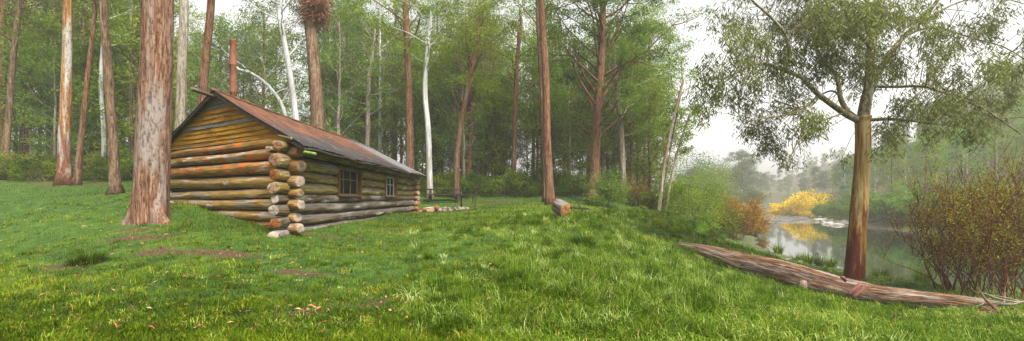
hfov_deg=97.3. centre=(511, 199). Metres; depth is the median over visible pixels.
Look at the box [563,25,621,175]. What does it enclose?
wattle tree
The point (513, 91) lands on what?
gum tree
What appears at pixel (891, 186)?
gum tree
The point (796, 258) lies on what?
reed tussock
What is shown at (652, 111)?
wattle tree
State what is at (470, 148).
gum tree
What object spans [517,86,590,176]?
wattle tree
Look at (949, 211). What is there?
willow shrub
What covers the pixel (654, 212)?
fern clump
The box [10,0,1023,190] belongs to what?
sky
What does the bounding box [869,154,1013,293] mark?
willow shrub
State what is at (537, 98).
gum tree
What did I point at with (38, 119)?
wattle tree
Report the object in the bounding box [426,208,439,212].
firewood log
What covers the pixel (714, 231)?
fern clump
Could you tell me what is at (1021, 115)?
gum tree
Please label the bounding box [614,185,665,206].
bush
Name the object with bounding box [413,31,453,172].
wattle tree
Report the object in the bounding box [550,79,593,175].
wattle tree
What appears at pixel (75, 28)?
wattle tree
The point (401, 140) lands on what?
wattle tree
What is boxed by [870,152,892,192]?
gum tree
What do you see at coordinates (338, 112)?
wattle tree
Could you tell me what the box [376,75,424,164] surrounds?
wattle tree
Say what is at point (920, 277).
reed tussock
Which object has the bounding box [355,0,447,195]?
gum tree
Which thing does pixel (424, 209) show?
firewood log
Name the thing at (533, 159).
wattle tree
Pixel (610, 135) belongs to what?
wattle tree
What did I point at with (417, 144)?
wattle tree
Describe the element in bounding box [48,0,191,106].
gum tree
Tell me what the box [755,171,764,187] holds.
gum tree
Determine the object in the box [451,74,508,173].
wattle tree
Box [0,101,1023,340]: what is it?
ground
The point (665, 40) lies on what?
gum tree
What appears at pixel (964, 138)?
gum tree
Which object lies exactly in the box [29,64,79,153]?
wattle tree
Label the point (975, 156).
gum tree
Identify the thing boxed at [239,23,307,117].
wattle tree
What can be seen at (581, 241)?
grass tussock
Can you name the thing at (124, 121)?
wattle tree
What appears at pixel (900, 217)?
bush
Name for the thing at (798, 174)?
gum tree
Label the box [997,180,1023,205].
bush
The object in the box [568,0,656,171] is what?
wattle tree
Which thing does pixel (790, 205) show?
autumn tree
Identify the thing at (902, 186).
bush
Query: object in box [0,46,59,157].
wattle tree
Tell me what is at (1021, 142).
gum tree
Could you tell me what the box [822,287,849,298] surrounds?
grass tussock
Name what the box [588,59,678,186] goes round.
wattle tree
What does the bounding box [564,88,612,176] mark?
wattle tree
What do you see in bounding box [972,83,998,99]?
gum tree
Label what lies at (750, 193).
gum tree
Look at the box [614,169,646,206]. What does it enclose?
willow shrub
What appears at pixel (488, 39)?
gum tree
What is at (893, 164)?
gum tree
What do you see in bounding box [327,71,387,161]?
wattle tree
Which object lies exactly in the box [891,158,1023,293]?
willow shrub
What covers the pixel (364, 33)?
gum tree
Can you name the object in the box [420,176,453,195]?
bush
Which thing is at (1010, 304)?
fallen branch
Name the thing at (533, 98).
wattle tree
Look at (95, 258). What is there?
grass tussock
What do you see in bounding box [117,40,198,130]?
wattle tree
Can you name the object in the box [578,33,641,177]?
wattle tree
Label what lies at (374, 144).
wattle tree
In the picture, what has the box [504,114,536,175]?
wattle tree
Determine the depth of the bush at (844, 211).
64.50 m
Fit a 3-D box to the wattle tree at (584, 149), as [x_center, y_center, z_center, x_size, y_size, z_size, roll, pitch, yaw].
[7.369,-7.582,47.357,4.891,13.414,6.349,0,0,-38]
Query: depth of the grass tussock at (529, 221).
14.38 m
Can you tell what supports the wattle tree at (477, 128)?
on the ground at (776, 196)
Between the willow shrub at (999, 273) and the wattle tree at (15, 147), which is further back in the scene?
the wattle tree at (15, 147)
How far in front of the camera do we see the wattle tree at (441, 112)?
38.26 m
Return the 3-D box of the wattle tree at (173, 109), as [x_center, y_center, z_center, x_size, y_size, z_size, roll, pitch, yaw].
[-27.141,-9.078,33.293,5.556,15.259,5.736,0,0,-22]
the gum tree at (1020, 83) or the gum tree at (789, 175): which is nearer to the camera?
the gum tree at (1020, 83)
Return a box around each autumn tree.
[766,203,776,212]
[772,201,790,214]
[779,196,812,215]
[786,187,835,215]
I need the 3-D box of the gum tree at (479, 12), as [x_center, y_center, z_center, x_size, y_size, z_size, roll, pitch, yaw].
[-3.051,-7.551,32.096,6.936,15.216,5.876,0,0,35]
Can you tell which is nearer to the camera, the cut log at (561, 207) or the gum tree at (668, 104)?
the cut log at (561, 207)
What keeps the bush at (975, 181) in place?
on the ground at (776, 196)
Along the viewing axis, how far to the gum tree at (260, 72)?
48.79 m
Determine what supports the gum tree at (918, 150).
on the ground at (776, 196)
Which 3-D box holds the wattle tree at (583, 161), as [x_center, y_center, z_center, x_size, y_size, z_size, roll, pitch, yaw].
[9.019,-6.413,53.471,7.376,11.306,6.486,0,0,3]
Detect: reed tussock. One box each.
[769,240,785,253]
[785,252,801,261]
[796,248,814,264]
[807,252,826,266]
[813,253,842,267]
[866,264,898,277]
[899,264,936,283]
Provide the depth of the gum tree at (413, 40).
47.68 m
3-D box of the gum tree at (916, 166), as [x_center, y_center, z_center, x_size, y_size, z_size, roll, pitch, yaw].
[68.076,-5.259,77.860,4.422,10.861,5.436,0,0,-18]
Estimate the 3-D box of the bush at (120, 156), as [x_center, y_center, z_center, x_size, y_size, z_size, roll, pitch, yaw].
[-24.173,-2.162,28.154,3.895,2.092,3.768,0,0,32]
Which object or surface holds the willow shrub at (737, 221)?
on the ground at (776, 196)
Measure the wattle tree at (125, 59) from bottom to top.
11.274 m
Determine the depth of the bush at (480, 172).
39.17 m
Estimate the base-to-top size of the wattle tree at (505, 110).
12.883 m
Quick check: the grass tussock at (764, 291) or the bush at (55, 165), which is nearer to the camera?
the grass tussock at (764, 291)
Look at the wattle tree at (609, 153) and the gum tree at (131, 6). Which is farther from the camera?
the wattle tree at (609, 153)
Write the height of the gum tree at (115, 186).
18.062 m
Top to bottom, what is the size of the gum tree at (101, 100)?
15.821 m
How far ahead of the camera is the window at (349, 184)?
15.18 m
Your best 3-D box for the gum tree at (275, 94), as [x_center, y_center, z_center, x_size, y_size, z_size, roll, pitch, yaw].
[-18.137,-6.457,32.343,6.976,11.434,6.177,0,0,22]
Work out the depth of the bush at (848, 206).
60.18 m
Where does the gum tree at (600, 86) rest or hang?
on the ground at (776, 196)
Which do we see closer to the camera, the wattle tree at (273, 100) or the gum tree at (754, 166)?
the wattle tree at (273, 100)
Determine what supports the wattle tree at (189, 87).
on the ground at (776, 196)
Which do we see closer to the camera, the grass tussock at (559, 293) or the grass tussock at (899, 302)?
the grass tussock at (559, 293)
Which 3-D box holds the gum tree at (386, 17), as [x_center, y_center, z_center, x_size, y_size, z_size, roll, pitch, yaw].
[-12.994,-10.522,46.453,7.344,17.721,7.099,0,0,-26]
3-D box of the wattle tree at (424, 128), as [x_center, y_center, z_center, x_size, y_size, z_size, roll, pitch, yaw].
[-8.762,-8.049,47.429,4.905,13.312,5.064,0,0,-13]
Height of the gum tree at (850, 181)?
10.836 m
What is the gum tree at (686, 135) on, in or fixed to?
on the ground at (776, 196)
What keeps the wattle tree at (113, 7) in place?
on the ground at (776, 196)
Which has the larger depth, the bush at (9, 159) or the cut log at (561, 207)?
the bush at (9, 159)
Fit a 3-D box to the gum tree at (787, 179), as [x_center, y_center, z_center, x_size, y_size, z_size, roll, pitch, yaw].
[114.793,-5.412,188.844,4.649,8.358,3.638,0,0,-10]
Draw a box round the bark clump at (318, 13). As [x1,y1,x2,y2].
[289,0,335,37]
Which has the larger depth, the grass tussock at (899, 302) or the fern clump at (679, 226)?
the fern clump at (679, 226)
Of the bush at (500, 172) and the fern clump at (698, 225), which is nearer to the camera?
the fern clump at (698, 225)
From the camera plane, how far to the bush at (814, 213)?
86.00 m
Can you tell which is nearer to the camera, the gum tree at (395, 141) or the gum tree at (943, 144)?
the gum tree at (395, 141)
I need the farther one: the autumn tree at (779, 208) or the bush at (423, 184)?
the autumn tree at (779, 208)
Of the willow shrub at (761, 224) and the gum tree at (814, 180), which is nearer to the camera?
the willow shrub at (761, 224)
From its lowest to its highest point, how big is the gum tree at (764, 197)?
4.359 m
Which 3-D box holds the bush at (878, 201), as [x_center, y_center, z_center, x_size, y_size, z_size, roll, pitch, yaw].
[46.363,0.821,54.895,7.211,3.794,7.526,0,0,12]
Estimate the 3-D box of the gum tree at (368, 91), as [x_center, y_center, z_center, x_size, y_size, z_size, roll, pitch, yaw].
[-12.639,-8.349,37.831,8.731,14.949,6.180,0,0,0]
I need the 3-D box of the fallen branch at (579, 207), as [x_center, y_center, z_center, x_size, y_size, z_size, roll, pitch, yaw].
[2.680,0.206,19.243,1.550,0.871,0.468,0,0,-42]
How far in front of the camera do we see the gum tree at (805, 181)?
165.15 m
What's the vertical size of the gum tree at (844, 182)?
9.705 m
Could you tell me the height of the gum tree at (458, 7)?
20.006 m
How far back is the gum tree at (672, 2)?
48.10 m
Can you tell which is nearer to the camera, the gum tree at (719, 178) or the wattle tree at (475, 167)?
the wattle tree at (475, 167)
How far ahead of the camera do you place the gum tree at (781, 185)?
189.48 m
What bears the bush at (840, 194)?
on the ground at (776, 196)
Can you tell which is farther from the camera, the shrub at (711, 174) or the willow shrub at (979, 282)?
the shrub at (711, 174)
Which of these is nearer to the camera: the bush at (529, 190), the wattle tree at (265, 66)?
the bush at (529, 190)
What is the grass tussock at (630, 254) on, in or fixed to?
on the ground at (776, 196)
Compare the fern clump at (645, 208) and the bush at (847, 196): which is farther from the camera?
the bush at (847, 196)
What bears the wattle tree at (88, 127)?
on the ground at (776, 196)
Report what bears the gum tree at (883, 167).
on the ground at (776, 196)
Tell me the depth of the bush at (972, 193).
46.64 m
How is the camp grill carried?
on the ground at (776, 196)
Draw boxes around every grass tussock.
[60,247,114,266]
[514,264,555,276]
[521,214,545,226]
[531,209,556,219]
[536,280,586,301]
[563,212,579,222]
[563,231,603,247]
[587,267,631,283]
[617,251,645,263]
[682,242,700,254]
[711,253,727,267]
[746,282,790,300]
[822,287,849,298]
[885,296,919,308]
[897,301,932,311]
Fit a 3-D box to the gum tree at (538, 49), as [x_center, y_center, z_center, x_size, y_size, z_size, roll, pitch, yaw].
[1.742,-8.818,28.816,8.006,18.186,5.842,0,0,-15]
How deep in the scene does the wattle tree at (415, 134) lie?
40.93 m
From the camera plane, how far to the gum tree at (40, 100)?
40.89 m
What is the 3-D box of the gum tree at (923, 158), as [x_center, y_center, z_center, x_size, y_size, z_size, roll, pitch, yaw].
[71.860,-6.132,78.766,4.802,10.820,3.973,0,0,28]
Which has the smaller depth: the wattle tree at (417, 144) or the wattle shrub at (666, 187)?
the wattle shrub at (666, 187)
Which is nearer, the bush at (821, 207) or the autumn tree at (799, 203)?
the bush at (821, 207)
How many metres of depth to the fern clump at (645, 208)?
25.73 m
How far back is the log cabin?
12.71 m
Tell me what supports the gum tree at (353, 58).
on the ground at (776, 196)
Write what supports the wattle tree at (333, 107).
on the ground at (776, 196)
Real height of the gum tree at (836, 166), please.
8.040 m
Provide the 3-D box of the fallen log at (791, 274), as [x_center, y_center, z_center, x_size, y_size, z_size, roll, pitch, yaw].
[8.548,2.232,13.261,1.589,1.335,8.254,0,0,-43]
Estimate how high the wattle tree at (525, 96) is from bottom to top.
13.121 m
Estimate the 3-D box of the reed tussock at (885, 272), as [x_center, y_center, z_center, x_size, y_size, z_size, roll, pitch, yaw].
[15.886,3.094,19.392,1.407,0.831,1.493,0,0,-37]
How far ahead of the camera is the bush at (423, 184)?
36.04 m
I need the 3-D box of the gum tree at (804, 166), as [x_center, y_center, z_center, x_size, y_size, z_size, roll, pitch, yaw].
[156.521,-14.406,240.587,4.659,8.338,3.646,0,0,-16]
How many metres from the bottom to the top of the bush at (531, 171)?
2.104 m
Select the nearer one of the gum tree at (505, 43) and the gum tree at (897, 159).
the gum tree at (505, 43)
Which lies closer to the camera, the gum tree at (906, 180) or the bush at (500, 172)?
the bush at (500, 172)
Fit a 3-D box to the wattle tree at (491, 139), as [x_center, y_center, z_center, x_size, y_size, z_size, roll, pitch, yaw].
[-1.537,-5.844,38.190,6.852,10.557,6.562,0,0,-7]
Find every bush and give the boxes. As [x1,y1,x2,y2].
[0,149,56,180]
[7,156,73,181]
[9,150,74,177]
[13,154,74,178]
[39,157,100,179]
[49,151,104,178]
[72,156,131,181]
[85,150,133,178]
[105,159,133,179]
[120,155,133,174]
[415,170,441,190]
[419,180,442,190]
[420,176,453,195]
[433,170,483,193]
[445,169,498,194]
[461,168,487,177]
[474,167,529,195]
[478,175,504,190]
[494,169,521,180]
[509,175,542,196]
[514,167,559,193]
[523,167,584,195]
[526,166,540,175]
[554,171,576,191]
[559,171,602,195]
[574,175,588,193]
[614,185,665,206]
[651,197,693,218]
[811,200,839,217]
[811,208,835,216]
[823,202,843,219]
[824,198,850,219]
[829,190,850,205]
[839,203,880,218]
[843,188,885,207]
[843,193,883,220]
[868,192,911,220]
[868,202,893,218]
[882,181,927,200]
[886,189,942,220]
[889,202,926,223]
[907,184,955,198]
[911,192,950,219]
[919,189,982,215]
[946,177,1007,191]
[951,185,1013,210]
[975,182,1023,211]
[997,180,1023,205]
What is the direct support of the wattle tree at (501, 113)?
on the ground at (776, 196)
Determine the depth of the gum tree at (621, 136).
31.74 m
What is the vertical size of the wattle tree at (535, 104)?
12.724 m
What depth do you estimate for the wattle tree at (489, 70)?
44.26 m
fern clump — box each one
[626,205,653,213]
[640,210,671,219]
[652,212,688,231]
[668,216,696,228]
[681,218,710,232]
[697,218,722,229]
[704,226,726,239]
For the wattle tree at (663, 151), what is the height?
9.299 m
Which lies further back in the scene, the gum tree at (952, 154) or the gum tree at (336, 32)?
the gum tree at (952, 154)
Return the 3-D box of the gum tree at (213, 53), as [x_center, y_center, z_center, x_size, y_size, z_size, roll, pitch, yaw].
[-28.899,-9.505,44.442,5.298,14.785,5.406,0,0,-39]
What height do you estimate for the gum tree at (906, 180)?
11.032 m
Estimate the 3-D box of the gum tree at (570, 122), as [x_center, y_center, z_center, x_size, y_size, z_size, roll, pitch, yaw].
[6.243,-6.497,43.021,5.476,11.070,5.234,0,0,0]
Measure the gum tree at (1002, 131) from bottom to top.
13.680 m
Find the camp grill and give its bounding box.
[459,191,475,206]
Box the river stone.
[830,223,844,225]
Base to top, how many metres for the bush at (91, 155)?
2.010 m
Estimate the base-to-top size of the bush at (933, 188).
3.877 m
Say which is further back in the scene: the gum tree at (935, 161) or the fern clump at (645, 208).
the gum tree at (935, 161)
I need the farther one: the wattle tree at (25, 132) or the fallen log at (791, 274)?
the wattle tree at (25, 132)
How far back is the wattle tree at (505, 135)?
44.55 m
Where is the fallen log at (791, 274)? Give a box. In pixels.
[677,242,1005,307]
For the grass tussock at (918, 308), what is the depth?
9.54 m
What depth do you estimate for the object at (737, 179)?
83.62 m
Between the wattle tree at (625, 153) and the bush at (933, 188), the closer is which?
the wattle tree at (625, 153)
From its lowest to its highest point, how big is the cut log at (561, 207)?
0.685 m
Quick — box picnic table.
[423,189,461,201]
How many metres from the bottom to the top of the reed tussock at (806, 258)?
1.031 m
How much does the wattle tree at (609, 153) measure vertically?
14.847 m
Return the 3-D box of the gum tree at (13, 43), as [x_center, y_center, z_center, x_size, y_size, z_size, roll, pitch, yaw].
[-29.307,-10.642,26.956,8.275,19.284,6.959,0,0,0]
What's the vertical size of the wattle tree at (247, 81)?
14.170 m
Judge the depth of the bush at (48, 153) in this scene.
30.35 m
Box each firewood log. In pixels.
[422,206,433,211]
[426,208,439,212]
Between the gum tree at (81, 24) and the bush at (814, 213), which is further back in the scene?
the bush at (814, 213)
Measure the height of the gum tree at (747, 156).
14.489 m
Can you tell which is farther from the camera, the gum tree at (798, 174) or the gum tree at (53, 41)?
the gum tree at (798, 174)
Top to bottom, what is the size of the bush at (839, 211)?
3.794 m
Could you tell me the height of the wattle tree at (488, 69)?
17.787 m
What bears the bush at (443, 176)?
on the ground at (776, 196)
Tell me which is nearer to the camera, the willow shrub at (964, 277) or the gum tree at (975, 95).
the willow shrub at (964, 277)
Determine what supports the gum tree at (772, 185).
on the ground at (776, 196)
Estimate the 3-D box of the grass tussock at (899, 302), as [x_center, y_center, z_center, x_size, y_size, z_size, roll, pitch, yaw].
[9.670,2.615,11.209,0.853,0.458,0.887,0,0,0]
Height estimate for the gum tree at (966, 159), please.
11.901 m
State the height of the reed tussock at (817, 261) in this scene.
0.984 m
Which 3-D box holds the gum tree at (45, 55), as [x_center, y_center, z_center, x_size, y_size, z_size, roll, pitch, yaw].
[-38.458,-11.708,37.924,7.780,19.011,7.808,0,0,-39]
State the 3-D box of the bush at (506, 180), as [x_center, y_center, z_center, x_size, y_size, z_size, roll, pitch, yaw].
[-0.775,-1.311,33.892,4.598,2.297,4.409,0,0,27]
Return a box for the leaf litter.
[0,195,983,340]
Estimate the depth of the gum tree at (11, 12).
30.97 m
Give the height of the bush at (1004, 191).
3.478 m
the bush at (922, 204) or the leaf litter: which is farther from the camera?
the bush at (922, 204)
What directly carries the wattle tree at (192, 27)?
on the ground at (776, 196)
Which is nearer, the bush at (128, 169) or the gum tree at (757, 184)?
the bush at (128, 169)
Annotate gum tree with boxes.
[0,0,62,179]
[0,0,97,177]
[5,0,91,153]
[6,0,77,151]
[6,0,97,113]
[6,0,110,155]
[29,3,61,155]
[34,0,127,157]
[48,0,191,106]
[52,0,72,185]
[70,0,130,185]
[72,0,140,178]
[72,0,177,156]
[98,0,205,96]
[99,0,125,194]
[117,2,205,129]
[121,0,173,224]
[174,0,188,129]
[187,34,247,95]
[190,31,243,92]
[193,26,308,115]
[198,0,214,104]
[225,23,273,103]
[243,0,322,119]
[265,66,305,116]
[283,0,371,128]
[288,0,366,133]
[302,0,324,129]
[303,0,388,110]
[307,0,386,134]
[325,11,413,146]
[329,11,378,88]
[342,0,413,152]
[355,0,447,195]
[355,10,401,154]
[364,0,435,160]
[367,12,418,158]
[381,0,463,197]
[382,6,434,168]
[410,0,475,172]
[414,0,523,198]
[434,0,509,187]
[438,0,511,170]
[455,0,516,169]
[472,11,519,113]
[480,0,554,193]
[488,44,534,169]
[495,0,591,201]
[504,10,567,174]
[515,0,717,201]
[521,17,567,169]
[538,0,559,205]
[564,8,684,204]
[566,81,589,165]
[615,4,680,151]
[626,0,681,184]
[627,0,699,189]
[639,0,690,117]
[641,71,678,163]
[649,54,706,210]
[650,102,710,210]
[664,148,734,205]
[681,0,1023,281]
[686,156,742,205]
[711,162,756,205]
[720,181,762,206]
[722,149,748,181]
[734,149,763,201]
[743,190,769,202]
[746,158,758,189]
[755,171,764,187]
[760,174,765,186]
[764,176,772,190]
[770,175,774,190]
[776,179,782,191]
[781,177,791,193]
[787,174,793,185]
[796,173,806,189]
[801,177,810,193]
[802,165,809,175]
[809,166,822,195]
[817,171,827,187]
[822,170,832,192]
[825,170,836,188]
[830,163,841,191]
[832,161,851,198]
[832,164,852,190]
[844,160,875,192]
[845,154,875,178]
[847,154,853,189]
[870,149,888,192]
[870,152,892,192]
[872,142,911,193]
[873,146,888,186]
[881,138,919,191]
[881,144,904,182]
[886,142,913,179]
[889,141,922,191]
[905,132,951,192]
[914,135,939,177]
[915,117,933,168]
[918,139,948,187]
[921,125,954,182]
[924,125,949,181]
[934,119,1000,185]
[937,131,988,187]
[944,106,984,163]
[946,127,964,173]
[965,118,1011,183]
[968,82,982,118]
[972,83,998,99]
[975,112,1022,179]
[979,81,1003,137]
[983,100,1019,174]
[991,100,1019,173]
[999,89,1023,185]
[1000,118,1023,176]
[1008,73,1023,112]
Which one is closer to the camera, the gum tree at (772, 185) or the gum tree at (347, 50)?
the gum tree at (347, 50)
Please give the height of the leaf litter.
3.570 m
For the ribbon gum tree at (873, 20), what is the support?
on the ground at (776, 196)
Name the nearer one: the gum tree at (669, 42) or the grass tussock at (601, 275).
the grass tussock at (601, 275)
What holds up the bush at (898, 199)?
on the ground at (776, 196)
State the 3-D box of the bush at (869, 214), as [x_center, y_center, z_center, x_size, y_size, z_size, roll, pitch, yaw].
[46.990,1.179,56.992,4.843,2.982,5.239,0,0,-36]
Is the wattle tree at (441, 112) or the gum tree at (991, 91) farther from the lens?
the gum tree at (991, 91)
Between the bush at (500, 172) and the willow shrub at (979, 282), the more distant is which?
the bush at (500, 172)
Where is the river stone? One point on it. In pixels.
(839, 224)
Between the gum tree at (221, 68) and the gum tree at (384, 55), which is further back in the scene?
the gum tree at (384, 55)
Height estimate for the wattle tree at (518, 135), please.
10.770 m
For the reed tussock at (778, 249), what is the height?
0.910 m
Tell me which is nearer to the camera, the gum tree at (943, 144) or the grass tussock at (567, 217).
the grass tussock at (567, 217)
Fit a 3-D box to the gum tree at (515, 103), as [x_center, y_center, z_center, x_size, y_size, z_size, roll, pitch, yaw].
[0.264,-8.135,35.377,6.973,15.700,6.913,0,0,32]
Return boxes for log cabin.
[170,39,425,237]
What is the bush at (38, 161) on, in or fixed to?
on the ground at (776, 196)
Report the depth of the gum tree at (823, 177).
121.92 m
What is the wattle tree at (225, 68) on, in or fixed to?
on the ground at (776, 196)
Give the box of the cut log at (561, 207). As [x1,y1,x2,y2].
[551,199,570,216]
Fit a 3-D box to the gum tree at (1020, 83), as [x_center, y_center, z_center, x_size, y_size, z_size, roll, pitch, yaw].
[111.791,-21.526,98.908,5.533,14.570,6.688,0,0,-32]
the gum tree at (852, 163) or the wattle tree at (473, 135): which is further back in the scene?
the gum tree at (852, 163)
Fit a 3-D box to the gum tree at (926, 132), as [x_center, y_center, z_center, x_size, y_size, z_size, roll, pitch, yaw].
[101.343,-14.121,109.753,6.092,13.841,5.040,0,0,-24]
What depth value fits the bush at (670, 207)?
31.12 m
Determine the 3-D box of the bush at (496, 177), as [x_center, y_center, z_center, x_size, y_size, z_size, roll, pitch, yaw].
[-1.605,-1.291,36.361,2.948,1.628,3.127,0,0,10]
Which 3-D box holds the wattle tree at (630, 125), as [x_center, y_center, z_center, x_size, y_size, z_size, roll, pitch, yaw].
[9.168,-7.144,36.222,6.211,14.825,6.016,0,0,-19]
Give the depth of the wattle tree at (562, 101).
44.42 m
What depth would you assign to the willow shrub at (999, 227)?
12.67 m
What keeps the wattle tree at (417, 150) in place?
on the ground at (776, 196)
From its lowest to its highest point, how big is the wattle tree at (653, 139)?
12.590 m
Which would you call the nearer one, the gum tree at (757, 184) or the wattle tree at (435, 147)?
the wattle tree at (435, 147)
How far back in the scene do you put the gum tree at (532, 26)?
51.61 m
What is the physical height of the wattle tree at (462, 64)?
13.270 m
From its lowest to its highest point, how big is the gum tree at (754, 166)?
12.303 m
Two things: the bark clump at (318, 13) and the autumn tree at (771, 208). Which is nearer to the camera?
the bark clump at (318, 13)
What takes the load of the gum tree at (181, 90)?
on the ground at (776, 196)
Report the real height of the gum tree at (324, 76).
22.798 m
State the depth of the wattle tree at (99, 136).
39.36 m
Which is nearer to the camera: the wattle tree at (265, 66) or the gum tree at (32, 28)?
the gum tree at (32, 28)
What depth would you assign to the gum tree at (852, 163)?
79.49 m
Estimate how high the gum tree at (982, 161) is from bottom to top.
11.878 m
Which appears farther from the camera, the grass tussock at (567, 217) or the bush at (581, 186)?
the bush at (581, 186)
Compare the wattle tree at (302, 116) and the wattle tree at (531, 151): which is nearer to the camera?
the wattle tree at (302, 116)
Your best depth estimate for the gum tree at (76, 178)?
23.52 m
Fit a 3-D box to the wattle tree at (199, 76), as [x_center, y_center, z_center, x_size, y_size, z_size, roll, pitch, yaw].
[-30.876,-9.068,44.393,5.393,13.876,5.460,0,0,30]
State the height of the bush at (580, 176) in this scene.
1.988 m
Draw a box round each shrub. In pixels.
[578,166,633,207]
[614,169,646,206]
[640,180,669,209]
[648,179,698,213]
[652,171,734,228]
[685,159,749,207]
[692,195,747,239]
[699,194,744,239]
[711,192,766,240]
[739,204,780,236]
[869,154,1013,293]
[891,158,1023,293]
[901,128,1023,296]
[903,153,1023,298]
[917,143,1023,294]
[925,168,1023,300]
[940,128,1023,291]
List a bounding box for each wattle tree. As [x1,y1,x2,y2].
[0,0,90,154]
[0,28,98,156]
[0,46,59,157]
[5,11,75,154]
[9,5,86,151]
[19,14,138,142]
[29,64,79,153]
[33,32,136,157]
[51,3,192,162]
[58,44,136,154]
[72,0,138,130]
[72,55,95,160]
[72,87,128,156]
[90,0,195,119]
[94,85,135,155]
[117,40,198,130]
[173,19,244,114]
[173,55,215,113]
[174,40,225,116]
[175,7,283,109]
[187,16,284,108]
[216,22,302,111]
[221,43,265,105]
[226,0,304,112]
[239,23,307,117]
[271,94,309,121]
[281,11,343,124]
[298,0,383,140]
[298,62,364,139]
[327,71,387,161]
[327,89,353,137]
[329,0,387,142]
[344,32,388,133]
[344,93,404,153]
[345,49,420,163]
[361,32,437,163]
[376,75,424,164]
[380,31,475,184]
[382,32,440,170]
[399,52,456,173]
[399,100,440,173]
[411,22,499,188]
[412,53,486,174]
[412,69,441,171]
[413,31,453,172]
[413,61,480,186]
[430,16,494,151]
[438,86,493,172]
[439,64,500,168]
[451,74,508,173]
[455,17,512,169]
[456,19,511,168]
[456,68,536,176]
[459,1,516,174]
[476,74,533,174]
[477,86,530,175]
[480,44,539,157]
[486,58,526,170]
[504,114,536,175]
[507,41,570,185]
[509,30,573,174]
[512,18,575,147]
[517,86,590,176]
[520,55,572,155]
[520,98,564,171]
[531,22,612,174]
[531,32,589,167]
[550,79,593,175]
[558,95,591,171]
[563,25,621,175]
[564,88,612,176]
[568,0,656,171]
[571,110,591,174]
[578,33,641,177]
[585,71,632,167]
[586,15,677,182]
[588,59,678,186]
[589,77,639,178]
[601,68,686,187]
[605,126,635,181]
[611,74,688,196]
[633,106,692,187]
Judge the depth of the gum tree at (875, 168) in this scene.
97.35 m
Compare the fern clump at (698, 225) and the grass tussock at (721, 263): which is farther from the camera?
the fern clump at (698, 225)
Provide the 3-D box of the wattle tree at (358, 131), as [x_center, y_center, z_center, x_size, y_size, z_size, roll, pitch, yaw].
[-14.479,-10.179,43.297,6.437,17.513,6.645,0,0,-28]
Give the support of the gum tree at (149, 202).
on the ground at (776, 196)
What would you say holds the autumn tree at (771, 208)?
on the ground at (776, 196)
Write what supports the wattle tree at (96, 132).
on the ground at (776, 196)
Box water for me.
[753,213,1023,288]
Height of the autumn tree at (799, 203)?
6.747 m
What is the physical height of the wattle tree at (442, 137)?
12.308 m
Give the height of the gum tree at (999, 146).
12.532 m
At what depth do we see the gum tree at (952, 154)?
89.75 m
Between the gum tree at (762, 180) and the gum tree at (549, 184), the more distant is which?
the gum tree at (762, 180)
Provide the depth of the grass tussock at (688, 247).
15.77 m
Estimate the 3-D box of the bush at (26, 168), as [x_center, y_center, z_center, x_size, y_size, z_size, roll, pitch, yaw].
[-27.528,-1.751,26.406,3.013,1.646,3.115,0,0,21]
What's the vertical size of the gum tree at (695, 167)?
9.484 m
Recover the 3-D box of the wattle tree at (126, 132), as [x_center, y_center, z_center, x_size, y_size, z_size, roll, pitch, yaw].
[-25.648,-7.241,30.893,7.763,11.959,6.827,0,0,22]
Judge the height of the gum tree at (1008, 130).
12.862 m
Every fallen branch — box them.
[570,194,589,210]
[968,288,1023,306]
[972,287,1023,315]
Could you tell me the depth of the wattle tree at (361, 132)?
43.54 m
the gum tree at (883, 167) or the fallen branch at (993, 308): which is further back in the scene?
the gum tree at (883, 167)
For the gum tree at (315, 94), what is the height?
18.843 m
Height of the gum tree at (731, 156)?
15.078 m
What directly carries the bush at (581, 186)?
on the ground at (776, 196)
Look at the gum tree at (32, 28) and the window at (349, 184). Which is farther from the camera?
the gum tree at (32, 28)
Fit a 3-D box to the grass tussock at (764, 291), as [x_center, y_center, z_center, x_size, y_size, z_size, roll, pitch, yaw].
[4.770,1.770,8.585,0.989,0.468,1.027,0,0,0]
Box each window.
[332,165,364,196]
[382,174,398,196]
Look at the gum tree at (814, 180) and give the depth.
120.47 m
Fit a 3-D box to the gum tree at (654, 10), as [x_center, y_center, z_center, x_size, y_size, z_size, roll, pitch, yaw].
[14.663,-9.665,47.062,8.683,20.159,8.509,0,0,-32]
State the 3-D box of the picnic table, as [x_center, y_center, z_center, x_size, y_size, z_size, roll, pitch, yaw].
[-4.582,-0.270,30.000,2.500,0.863,1.850,0,0,-7]
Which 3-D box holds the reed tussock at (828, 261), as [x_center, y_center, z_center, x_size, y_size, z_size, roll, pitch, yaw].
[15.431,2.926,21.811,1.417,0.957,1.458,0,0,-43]
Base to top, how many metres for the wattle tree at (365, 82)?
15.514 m
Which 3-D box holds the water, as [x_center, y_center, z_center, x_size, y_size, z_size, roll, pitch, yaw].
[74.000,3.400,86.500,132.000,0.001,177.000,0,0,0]
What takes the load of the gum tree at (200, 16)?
on the ground at (776, 196)
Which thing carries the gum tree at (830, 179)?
on the ground at (776, 196)
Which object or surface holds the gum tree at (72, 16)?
on the ground at (776, 196)
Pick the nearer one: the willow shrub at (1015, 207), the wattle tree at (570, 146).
the willow shrub at (1015, 207)
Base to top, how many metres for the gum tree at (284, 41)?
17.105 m
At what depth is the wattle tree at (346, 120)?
39.30 m
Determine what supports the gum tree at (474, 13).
on the ground at (776, 196)
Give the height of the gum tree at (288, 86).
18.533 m
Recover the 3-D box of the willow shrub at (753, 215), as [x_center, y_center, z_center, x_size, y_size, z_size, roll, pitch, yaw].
[17.637,1.222,35.658,5.168,4.085,4.271,0,0,-26]

